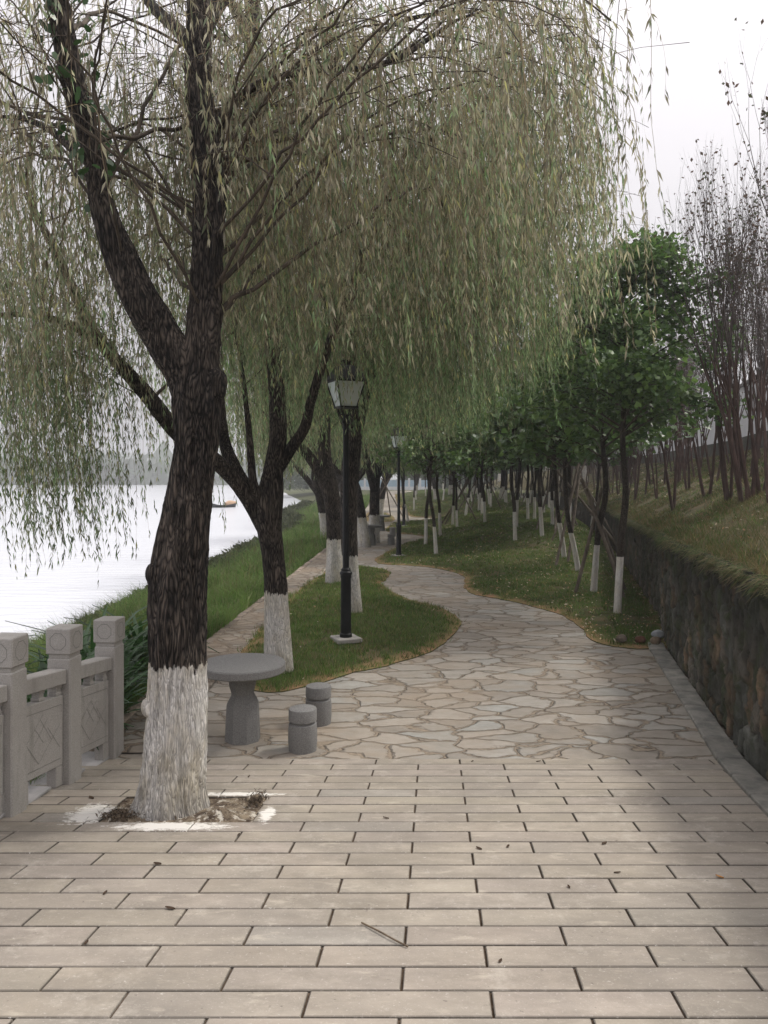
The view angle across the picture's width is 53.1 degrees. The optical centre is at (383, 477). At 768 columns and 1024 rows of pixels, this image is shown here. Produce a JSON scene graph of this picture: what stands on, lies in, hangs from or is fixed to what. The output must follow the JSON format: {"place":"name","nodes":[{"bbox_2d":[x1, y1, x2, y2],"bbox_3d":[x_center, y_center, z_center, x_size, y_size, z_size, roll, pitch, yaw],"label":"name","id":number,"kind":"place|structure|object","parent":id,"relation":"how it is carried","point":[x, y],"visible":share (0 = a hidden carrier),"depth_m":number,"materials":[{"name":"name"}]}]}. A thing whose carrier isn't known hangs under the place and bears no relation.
{"place":"outdoors","nodes":[
{"label":"outdoors","id":0,"kind":"place"},
{"bbox_2d":[1,441,260,484],"bbox_3d":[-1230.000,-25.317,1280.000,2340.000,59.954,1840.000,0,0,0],"label":"hills","id":1,"kind":"structure","parent":0,"point":[130,455],"depth_m":755.78,"materials":[{"name":"grey"}]},
{"bbox_2d":[0,485,299,642],"bbox_3d":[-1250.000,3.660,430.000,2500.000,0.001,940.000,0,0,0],"label":"river","id":2,"kind":"structure","parent":0,"point":[32,598],"depth_m":37.02,"materials":[{"name":"grey liquid"}]},
{"bbox_2d":[212,500,235,507],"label":"boat","id":3,"kind":"object","parent":2,"relation":"on","point":[230,503],"visible":0.78,"depth_m":93.92,"materials":[{"name":"orange paint"}]},
{"bbox_2d":[94,551,325,752],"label":"narrow walk","id":4,"kind":"structure","parent":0,"point":[233,637],"depth_m":10.31,"materials":[{"name":"stone"}]},
{"bbox_2d":[240,566,460,692],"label":"lawn island","id":5,"kind":"structure","parent":0,"point":[306,681],"depth_m":9.70,"materials":[{"name":"plant"}]},
{"bbox_2d":[92,227,548,582],"bbox_3d":[-1.171,-1.593,15.309,9.170,7.832,8.390,0,0,0],"label":"willow tree","id":6,"kind":"object","parent":5,"relation":"on","point":[321,467],"visible":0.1,"depth_m":15.30,"materials":[{"name":"green plant"}]},
{"bbox_2d":[0,0,641,673],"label":"willow tree","id":7,"kind":"object","parent":5,"relation":"on","point":[262,502],"visible":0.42,"depth_m":7.16,"materials":[{"name":"green plant"}]},
{"bbox_2d":[325,360,366,644],"bbox_3d":[-0.478,0.282,9.660,0.407,3.555,0.407,0,0,-24],"label":"street lamp","id":8,"kind":"object","parent":5,"relation":"on","point":[346,635],"visible":0.84,"depth_m":9.61,"materials":[{"name":"metal"}]},
{"bbox_2d":[108,0,648,613],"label":"willow tree","id":9,"kind":"object","parent":5,"relation":"on","point":[356,452],"visible":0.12,"depth_m":9.43,"materials":[{"name":"green plant"}]},
{"bbox_2d":[366,512,394,521],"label":"lawn island","id":10,"kind":"structure","parent":0,"point":[389,520],"depth_m":39.91,"materials":[{"name":"plant"}]},
{"bbox_2d":[367,478,401,516],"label":"tree stakes","id":11,"kind":"object","parent":10,"relation":"on","point":[385,483],"visible":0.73,"depth_m":41.69,"materials":[{"name":"wood"}]},
{"bbox_2d":[0,759,767,1023],"bbox_3d":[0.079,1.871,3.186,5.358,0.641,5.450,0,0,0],"label":"pavement","id":12,"kind":"structure","parent":0,"point":[68,858],"depth_m":3.44,"materials":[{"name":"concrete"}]},
{"bbox_2d":[0,751,108,818],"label":"footing slabs","id":13,"kind":"structure","parent":12,"relation":"on","point":[38,792],"depth_m":5.26,"materials":[{"name":"stone"}]},
{"bbox_2d":[0,616,124,816],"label":"stone balustrade","id":14,"kind":"object","parent":13,"relation":"on","point":[62,727],"visible":0.96,"depth_m":5.21,"materials":[{"name":"stone"}]},
{"bbox_2d":[100,794,266,822],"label":"tree pit soil","id":15,"kind":"object","parent":12,"relation":"on","point":[215,808],"visible":0.5,"depth_m":4.56,"materials":[{"name":"soil"}]},
{"bbox_2d":[95,788,269,821],"bbox_3d":[-1.225,2.005,4.723,1.043,0.103,0.523,0,0,-4],"label":"bark debris","id":16,"kind":"object","parent":15,"relation":"on","point":[256,800],"visible":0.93,"depth_m":4.58,"materials":[{"name":"brown plant"}]},
{"bbox_2d":[361,922,407,947],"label":"fallen twig","id":17,"kind":"object","parent":12,"relation":"on","point":[379,931],"visible":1,"depth_m":3.09,"materials":[{"name":"brown wood"}]},
{"bbox_2d":[0,0,767,477],"label":"sky","id":18,"kind":"structure","parent":0,"point":[697,108],"materials":[{"name":"white"}]},
{"bbox_2d":[116,491,743,759],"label":"flagstone path","id":19,"kind":"structure","parent":0,"point":[493,678],"depth_m":7.45,"materials":[{"name":"beige stone"}]},
{"bbox_2d":[207,653,285,744],"bbox_3d":[-1.165,1.851,6.340,0.704,0.657,0.704,0,0,0],"label":"round table","id":20,"kind":"object","parent":19,"relation":"on","point":[241,673],"visible":0.92,"depth_m":6.24,"materials":[{"name":"stone"}]},
{"bbox_2d":[288,704,316,754],"bbox_3d":[-0.645,1.998,6.100,0.230,0.345,0.230,0,0,0],"label":"drum stool","id":21,"kind":"object","parent":19,"relation":"on","point":[302,733],"visible":1,"depth_m":6.01,"materials":[{"name":"stone"}]},
{"bbox_2d":[306,682,331,726],"bbox_3d":[-0.576,1.998,6.760,0.230,0.345,0.230,0,0,-29],"label":"drum stool","id":22,"kind":"object","parent":19,"relation":"on","point":[318,695],"visible":0.89,"depth_m":6.67,"materials":[{"name":"stone"}]},
{"bbox_2d":[308,459,420,514],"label":"willow tree","id":23,"kind":"object","parent":19,"relation":"on","point":[387,476],"depth_m":42.25,"materials":[{"name":"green plant"}]},
{"bbox_2d":[232,357,498,547],"bbox_3d":[-0.689,-1.351,23.828,8.583,7.212,8.207,0,0,-11],"label":"willow tree","id":24,"kind":"object","parent":19,"relation":"on","point":[363,534],"visible":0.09,"depth_m":23.69,"materials":[{"name":"green plant"}]},
{"bbox_2d":[368,524,381,544],"bbox_3d":[-0.406,1.851,24.600,0.704,0.657,0.704,0,0,-11],"label":"round table","id":25,"kind":"object","parent":19,"relation":"on","point":[371,528],"visible":0.67,"depth_m":24.48,"materials":[{"name":"stone"}]},
{"bbox_2d":[283,365,508,543],"bbox_3d":[-0.017,-1.415,25.398,8.185,7.315,8.857,0,0,10],"label":"willow tree","id":26,"kind":"object","parent":19,"relation":"on","point":[373,478],"visible":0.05,"depth_m":25.25,"materials":[{"name":"green plant"}]},
{"bbox_2d":[648,642,767,816],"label":"wall kerb","id":27,"kind":"structure","parent":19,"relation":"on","point":[750,781],"depth_m":6.34,"materials":[{"name":"stone"}]},
{"bbox_2d":[246,478,635,760],"bbox_3d":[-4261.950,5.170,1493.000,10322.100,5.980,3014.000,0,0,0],"label":"ground","id":28,"kind":"structure","parent":0,"point":[306,494],"depth_m":138.44,"materials":[{"name":"green plant"}]},
{"bbox_2d":[7,604,148,668],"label":"strap leaf plant","id":29,"kind":"object","parent":28,"relation":"on","point":[93,645],"visible":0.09,"depth_m":8.15,"materials":[{"name":"plant"}]},
{"bbox_2d":[25,614,148,672],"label":"strap leaf plant","id":30,"kind":"object","parent":28,"relation":"on","point":[146,628],"visible":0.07,"depth_m":8.45,"materials":[{"name":"plant"}]},
{"bbox_2d":[27,614,147,681],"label":"strap leaf plant","id":31,"kind":"object","parent":28,"relation":"on","point":[86,639],"visible":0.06,"depth_m":7.96,"materials":[{"name":"plant"}]},
{"bbox_2d":[27,670,147,729],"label":"strap leaf plant","id":32,"kind":"object","parent":28,"relation":"on","point":[132,680],"visible":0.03,"depth_m":6.65,"materials":[{"name":"plant"}]},
{"bbox_2d":[27,620,147,700],"bbox_3d":[-3.353,1.927,7.372,2.074,1.115,1.960,0,0,-32],"label":"strap leaf plant","id":33,"kind":"object","parent":28,"relation":"on","point":[38,669],"visible":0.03,"depth_m":7.51,"materials":[{"name":"plant"}]},
{"bbox_2d":[27,654,147,749],"bbox_3d":[-2.647,1.922,6.255,1.375,0.802,1.584,0,0,-16],"label":"strap leaf plant","id":34,"kind":"object","parent":28,"relation":"on","point":[29,696],"visible":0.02,"depth_m":6.47,"materials":[{"name":"plant"}]},
{"bbox_2d":[28,629,148,697],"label":"strap leaf plant","id":35,"kind":"object","parent":28,"relation":"on","point":[127,661],"visible":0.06,"depth_m":7.46,"materials":[{"name":"plant"}]},
{"bbox_2d":[38,641,147,693],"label":"strap leaf plant","id":36,"kind":"object","parent":28,"relation":"on","point":[89,656],"visible":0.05,"depth_m":7.21,"materials":[{"name":"plant"}]},
{"bbox_2d":[0,440,262,484],"bbox_3d":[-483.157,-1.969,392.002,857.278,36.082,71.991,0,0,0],"label":"trees","id":37,"kind":"object","parent":28,"relation":"on","point":[152,474],"visible":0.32,"depth_m":378.86,"materials":[{"name":"green plant"}]},
{"bbox_2d":[79,605,218,662],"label":"strap leaf plant","id":38,"kind":"object","parent":28,"relation":"on","point":[136,632],"visible":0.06,"depth_m":8.54,"materials":[{"name":"plant"}]},
{"bbox_2d":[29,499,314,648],"bbox_3d":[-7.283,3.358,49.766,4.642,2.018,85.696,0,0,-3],"label":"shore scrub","id":39,"kind":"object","parent":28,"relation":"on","point":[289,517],"visible":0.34,"depth_m":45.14,"materials":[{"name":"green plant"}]},
{"bbox_2d":[2,494,369,785],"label":"bank grass","id":40,"kind":"structure","parent":28,"relation":"on","point":[230,597],"depth_m":17.06,"materials":[{"name":"green plant"}]},
{"bbox_2d":[89,548,325,750],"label":"kerb stones","id":41,"kind":"object","parent":28,"relation":"on","point":[211,639],"visible":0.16,"depth_m":11.17,"materials":[{"name":"grey stone"}]},
{"bbox_2d":[219,388,416,535],"bbox_3d":[-2.283,-1.251,28.964,8.583,7.212,8.207,0,0,0],"label":"willow tree","id":42,"kind":"object","parent":28,"relation":"on","point":[312,483],"visible":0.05,"depth_m":28.85,"materials":[{"name":"green plant"}]},
{"bbox_2d":[0,0,689,820],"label":"willow tree","id":43,"kind":"object","parent":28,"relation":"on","point":[174,758],"visible":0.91,"depth_m":4.70,"materials":[{"name":"green plant"}]},
{"bbox_2d":[32,0,128,211],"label":"climbing vine","id":44,"kind":"object","parent":43,"relation":"attached to","point":[111,166],"visible":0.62,"depth_m":4.32,"materials":[{"name":"green plant"}]},
{"bbox_2d":[359,478,427,489],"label":"low white wall","id":45,"kind":"structure","parent":28,"relation":"on","point":[391,485],"depth_m":131.97,"materials":[{"name":"white paint"}]},
{"bbox_2d":[259,453,549,490],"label":"distant wood","id":46,"kind":"object","parent":28,"relation":"on","point":[299,481],"visible":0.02,"depth_m":140.77,"materials":[{"name":"green plant"}]},
{"bbox_2d":[537,493,767,780],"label":"retaining wall","id":47,"kind":"structure","parent":28,"relation":"on","point":[715,634],"depth_m":6.92,"materials":[{"name":"stone"}]},
{"bbox_2d":[237,488,666,692],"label":"lawn","id":48,"kind":"structure","parent":0,"point":[599,620],"depth_m":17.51,"materials":[{"name":"plant"}]},
{"bbox_2d":[379,448,413,520],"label":"young tree","id":49,"kind":"object","parent":48,"relation":"on","point":[406,511],"visible":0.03,"depth_m":36.70,"materials":[{"name":"green plant"}]},
{"bbox_2d":[390,426,406,556],"bbox_3d":[0.397,0.362,20.700,0.407,3.555,0.407,0,0,-17],"label":"street lamp","id":50,"kind":"object","parent":48,"relation":"on","point":[398,537],"visible":0.69,"depth_m":20.66,"materials":[{"name":"black metal"}]},
{"bbox_2d":[402,469,407,525],"bbox_3d":[0.860,0.362,33.380,0.407,3.555,0.407,0,0,-11],"label":"street lamp","id":51,"kind":"object","parent":48,"relation":"on","point":[403,515],"visible":0.44,"depth_m":33.34,"materials":[{"name":"black metal"}]},
{"bbox_2d":[365,382,489,553],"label":"young tree","id":52,"kind":"object","parent":48,"relation":"on","point":[428,458],"visible":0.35,"depth_m":20.64,"materials":[{"name":"green plant"}]},
{"bbox_2d":[380,383,478,543],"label":"young tree","id":53,"kind":"object","parent":48,"relation":"on","point":[436,463],"visible":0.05,"depth_m":24.20,"materials":[{"name":"green plant"}]},
{"bbox_2d":[414,397,483,535],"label":"young tree","id":54,"kind":"object","parent":48,"relation":"on","point":[439,510],"visible":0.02,"depth_m":27.81,"materials":[{"name":"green plant"}]},
{"bbox_2d":[441,474,476,523],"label":"tree stakes","id":55,"kind":"object","parent":48,"relation":"on","point":[463,488],"visible":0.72,"depth_m":32.65,"materials":[{"name":"brown wood"}]},
{"bbox_2d":[422,451,497,525],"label":"young tree","id":56,"kind":"object","parent":48,"relation":"on","point":[466,473],"visible":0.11,"depth_m":30.90,"materials":[{"name":"green plant"}]},
{"bbox_2d":[434,455,493,524],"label":"young tree","id":57,"kind":"object","parent":48,"relation":"on","point":[453,497],"visible":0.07,"depth_m":32.34,"materials":[{"name":"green plant"}]},
{"bbox_2d":[458,470,501,511],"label":"tree stakes","id":58,"kind":"object","parent":48,"relation":"on","point":[476,481],"visible":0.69,"depth_m":39.34,"materials":[{"name":"wood"}]},
{"bbox_2d":[470,387,515,521],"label":"young tree","id":59,"kind":"object","parent":48,"relation":"on","point":[483,490],"visible":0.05,"depth_m":30.78,"materials":[{"name":"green plant"}]},
{"bbox_2d":[479,456,509,513],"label":"young tree","id":60,"kind":"object","parent":48,"relation":"on","point":[495,466],"visible":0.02,"depth_m":36.25,"materials":[{"name":"green plant"}]},
{"bbox_2d":[484,457,517,505],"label":"young tree","id":61,"kind":"object","parent":48,"relation":"on","point":[498,464],"visible":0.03,"depth_m":43.27,"materials":[{"name":"green plant"}]},
{"bbox_2d":[461,346,546,539],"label":"young tree","id":62,"kind":"object","parent":48,"relation":"on","point":[491,449],"visible":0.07,"depth_m":22.89,"materials":[{"name":"green plant"}]},
{"bbox_2d":[242,453,767,678],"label":"leaf litter","id":63,"kind":"object","parent":48,"relation":"on","point":[568,563],"visible":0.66,"depth_m":15.71,"materials":[{"name":"plant"}]},
{"bbox_2d":[477,354,546,535],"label":"young tree","id":64,"kind":"object","parent":48,"relation":"on","point":[541,526],"visible":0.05,"depth_m":22.88,"materials":[{"name":"green plant"}]},
{"bbox_2d":[468,340,562,526],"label":"young tree","id":65,"kind":"object","parent":48,"relation":"on","point":[518,484],"depth_m":26.54,"materials":[{"name":"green plant"}]},
{"bbox_2d":[484,451,547,518],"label":"young tree","id":66,"kind":"object","parent":48,"relation":"on","point":[527,494],"visible":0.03,"depth_m":29.94,"materials":[{"name":"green plant"}]},
{"bbox_2d":[516,457,536,518],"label":"young tree","id":67,"kind":"object","parent":48,"relation":"on","point":[534,499],"visible":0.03,"depth_m":30.32,"materials":[{"name":"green plant"}]},
{"bbox_2d":[535,457,577,531],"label":"tree stakes","id":68,"kind":"object","parent":48,"relation":"on","point":[545,499],"visible":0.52,"depth_m":25.80,"materials":[{"name":"brown wood"}]},
{"bbox_2d":[517,353,602,518],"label":"young tree","id":69,"kind":"object","parent":48,"relation":"on","point":[569,477],"visible":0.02,"depth_m":25.17,"materials":[{"name":"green plant"}]},
{"bbox_2d":[473,353,649,557],"bbox_3d":[4.465,-0.767,18.756,4.426,5.706,4.334,0,0,38],"label":"young tree","id":70,"kind":"object","parent":48,"relation":"on","point":[511,457],"visible":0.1,"depth_m":18.77,"materials":[{"name":"green plant"}]},
{"bbox_2d":[527,451,613,523],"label":"young tree","id":71,"kind":"object","parent":48,"relation":"on","point":[552,501],"visible":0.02,"depth_m":26.45,"materials":[{"name":"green plant"}]},
{"bbox_2d":[474,323,669,570],"bbox_3d":[4.248,-0.608,16.686,4.204,5.534,4.294,0,0,-17],"label":"young tree","id":72,"kind":"object","parent":48,"relation":"on","point":[578,452],"visible":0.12,"depth_m":16.71,"materials":[{"name":"green plant"}]},
{"bbox_2d":[551,459,614,539],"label":"tree stakes","id":73,"kind":"object","parent":48,"relation":"on","point":[579,471],"visible":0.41,"depth_m":22.49,"materials":[{"name":"brown wood"}]},
{"bbox_2d":[551,464,625,564],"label":"tree stakes","id":74,"kind":"object","parent":48,"relation":"on","point":[572,488],"visible":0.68,"depth_m":18.56,"materials":[{"name":"brown wood"}]},
{"bbox_2d":[574,478,626,597],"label":"tree stakes","id":75,"kind":"object","parent":48,"relation":"on","point":[607,544],"visible":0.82,"depth_m":13.97,"materials":[{"name":"brown wood"}]},
{"bbox_2d":[490,283,717,591],"bbox_3d":[3.859,-0.699,14.008,3.789,5.817,3.624,0,0,-20],"label":"young tree","id":76,"kind":"object","parent":48,"relation":"on","point":[597,435],"visible":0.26,"depth_m":13.99,"materials":[{"name":"green plant"}]},
{"bbox_2d":[577,440,646,525],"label":"young tree","id":77,"kind":"object","parent":48,"relation":"on","point":[614,461],"visible":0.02,"depth_m":27.68,"materials":[{"name":"green plant"}]},
{"bbox_2d":[510,216,762,613],"bbox_3d":[3.986,-0.906,12.127,3.968,6.238,3.737,0,0,0],"label":"young tree","id":78,"kind":"object","parent":48,"relation":"on","point":[636,379],"visible":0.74,"depth_m":11.63,"materials":[{"name":"green plant"}]},
{"bbox_2d":[485,447,767,604],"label":"hillside","id":79,"kind":"structure","parent":0,"point":[692,510],"depth_m":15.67,"materials":[{"name":"green plant"}]},
{"bbox_2d":[627,445,645,481],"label":"bare shrub","id":80,"kind":"object","parent":79,"relation":"on","point":[629,466],"visible":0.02,"depth_m":26.89,"materials":[{"name":"brown plant"}]},
{"bbox_2d":[633,443,643,499],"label":"bare shrub","id":81,"kind":"object","parent":79,"relation":"on","point":[635,488],"visible":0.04,"depth_m":24.25,"materials":[{"name":"brown plant"}]},
{"bbox_2d":[646,409,663,499],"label":"bare shrub","id":82,"kind":"object","parent":79,"relation":"on","point":[656,487],"visible":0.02,"depth_m":20.64,"materials":[{"name":"brown plant"}]},
{"bbox_2d":[627,281,698,509],"bbox_3d":[5.705,-1.833,15.989,1.652,5.073,2.843,0,0,31],"label":"bare shrub","id":83,"kind":"object","parent":79,"relation":"on","point":[672,504],"visible":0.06,"depth_m":15.56,"materials":[{"name":"brown plant"}]},
{"bbox_2d":[559,369,767,469],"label":"white wall","id":84,"kind":"structure","parent":79,"relation":"on","point":[744,433],"depth_m":29.01,"materials":[{"name":"stone"}]},
{"bbox_2d":[648,295,705,490],"bbox_3d":[7.019,-2.128,19.090,1.625,4.991,2.797,0,0,-18],"label":"bare shrub","id":85,"kind":"object","parent":79,"relation":"on","point":[688,461],"visible":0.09,"depth_m":18.77,"materials":[{"name":"brown plant"}]},
{"bbox_2d":[670,325,699,469],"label":"bare shrub","id":86,"kind":"object","parent":79,"relation":"on","point":[681,430],"visible":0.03,"depth_m":23.04,"materials":[{"name":"brown plant"}]},
{"bbox_2d":[665,350,708,463],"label":"bare shrub","id":87,"kind":"object","parent":79,"relation":"on","point":[696,435],"visible":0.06,"depth_m":25.40,"materials":[{"name":"brown plant"}]},
{"bbox_2d":[676,327,704,483],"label":"bare shrub","id":88,"kind":"object","parent":79,"relation":"on","point":[678,470],"visible":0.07,"depth_m":22.61,"materials":[{"name":"brown plant"}]},
{"bbox_2d":[626,248,756,497],"bbox_3d":[5.885,-2.069,15.049,2.797,4.991,1.625,0,0,33],"label":"bare shrub","id":89,"kind":"object","parent":79,"relation":"on","point":[699,470],"visible":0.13,"depth_m":15.09,"materials":[{"name":"brown plant"}]},
{"bbox_2d":[616,120,767,503],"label":"bare shrub","id":90,"kind":"object","parent":79,"relation":"on","point":[733,446],"visible":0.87,"depth_m":10.83,"materials":[{"name":"brown plant"}]},
{"bbox_2d":[678,342,716,479],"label":"bare shrub","id":91,"kind":"object","parent":79,"relation":"on","point":[685,459],"visible":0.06,"depth_m":23.82,"materials":[{"name":"brown plant"}]},
{"bbox_2d":[665,218,746,501],"bbox_3d":[5.221,-2.035,12.667,1.477,4.905,1.729,0,0,-35],"label":"bare shrub","id":92,"kind":"object","parent":79,"relation":"on","point":[725,487],"visible":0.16,"depth_m":12.26,"materials":[{"name":"brown plant"}]},
{"bbox_2d":[650,193,767,498],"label":"bare shrub","id":93,"kind":"object","parent":79,"relation":"on","point":[753,482],"visible":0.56,"depth_m":11.15,"materials":[{"name":"brown plant"}]},
{"bbox_2d":[674,321,752,478],"bbox_3d":[9.233,-2.228,21.860,2.592,4.626,1.506,0,0,25],"label":"bare shrub","id":94,"kind":"object","parent":79,"relation":"on","point":[693,472],"visible":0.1,"depth_m":21.69,"materials":[{"name":"brown plant"}]},
{"bbox_2d":[661,314,766,481],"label":"bare shrub","id":95,"kind":"object","parent":79,"relation":"on","point":[708,464],"visible":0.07,"depth_m":17.55,"materials":[{"name":"brown plant"}]},
{"bbox_2d":[671,201,766,499],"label":"bare shrub","id":96,"kind":"object","parent":79,"relation":"on","point":[730,494],"visible":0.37,"depth_m":11.97,"materials":[{"name":"brown plant"}]},
{"bbox_2d":[683,306,758,462],"bbox_3d":[9.365,-2.673,21.541,2.585,4.613,1.502,0,0,25],"label":"bare shrub","id":97,"kind":"object","parent":79,"relation":"on","point":[727,456],"visible":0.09,"depth_m":21.70,"materials":[{"name":"brown plant"}]},
{"bbox_2d":[690,137,767,493],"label":"bare shrub","id":98,"kind":"object","parent":79,"relation":"on","point":[753,445],"visible":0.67,"depth_m":10.92,"materials":[{"name":"brown plant"}]},
{"bbox_2d":[699,108,767,502],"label":"bare shrub","id":99,"kind":"object","parent":79,"relation":"on","point":[762,402],"visible":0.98,"depth_m":9.55,"materials":[{"name":"brown plant"}]},
{"bbox_2d":[706,282,767,478],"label":"bare shrub","id":100,"kind":"object","parent":79,"relation":"on","point":[746,451],"visible":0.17,"depth_m":15.47,"materials":[{"name":"brown plant"}]},
{"bbox_2d":[724,323,757,452],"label":"bare shrub","id":101,"kind":"object","parent":79,"relation":"on","point":[746,377],"visible":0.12,"depth_m":20.70,"materials":[{"name":"brown plant"}]},
{"bbox_2d":[718,18,767,216],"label":"bare shrub","id":102,"kind":"object","parent":79,"relation":"on","point":[763,112],"visible":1,"depth_m":8.26,"materials":[{"name":"brown plant"}]},
{"bbox_2d":[725,259,767,393],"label":"bare shrub","id":103,"kind":"object","parent":79,"relation":"on","point":[762,319],"visible":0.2,"depth_m":16.42,"materials":[{"name":"brown plant"}]},
{"bbox_2d":[737,210,767,476],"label":"bare shrub","id":104,"kind":"object","parent":79,"relation":"on","point":[766,405],"visible":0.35,"depth_m":15.00,"materials":[{"name":"brown plant"}]},
{"bbox_2d":[738,294,767,458],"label":"bare shrub","id":105,"kind":"object","parent":79,"relation":"on","point":[753,407],"visible":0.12,"depth_m":18.71,"materials":[{"name":"brown plant"}]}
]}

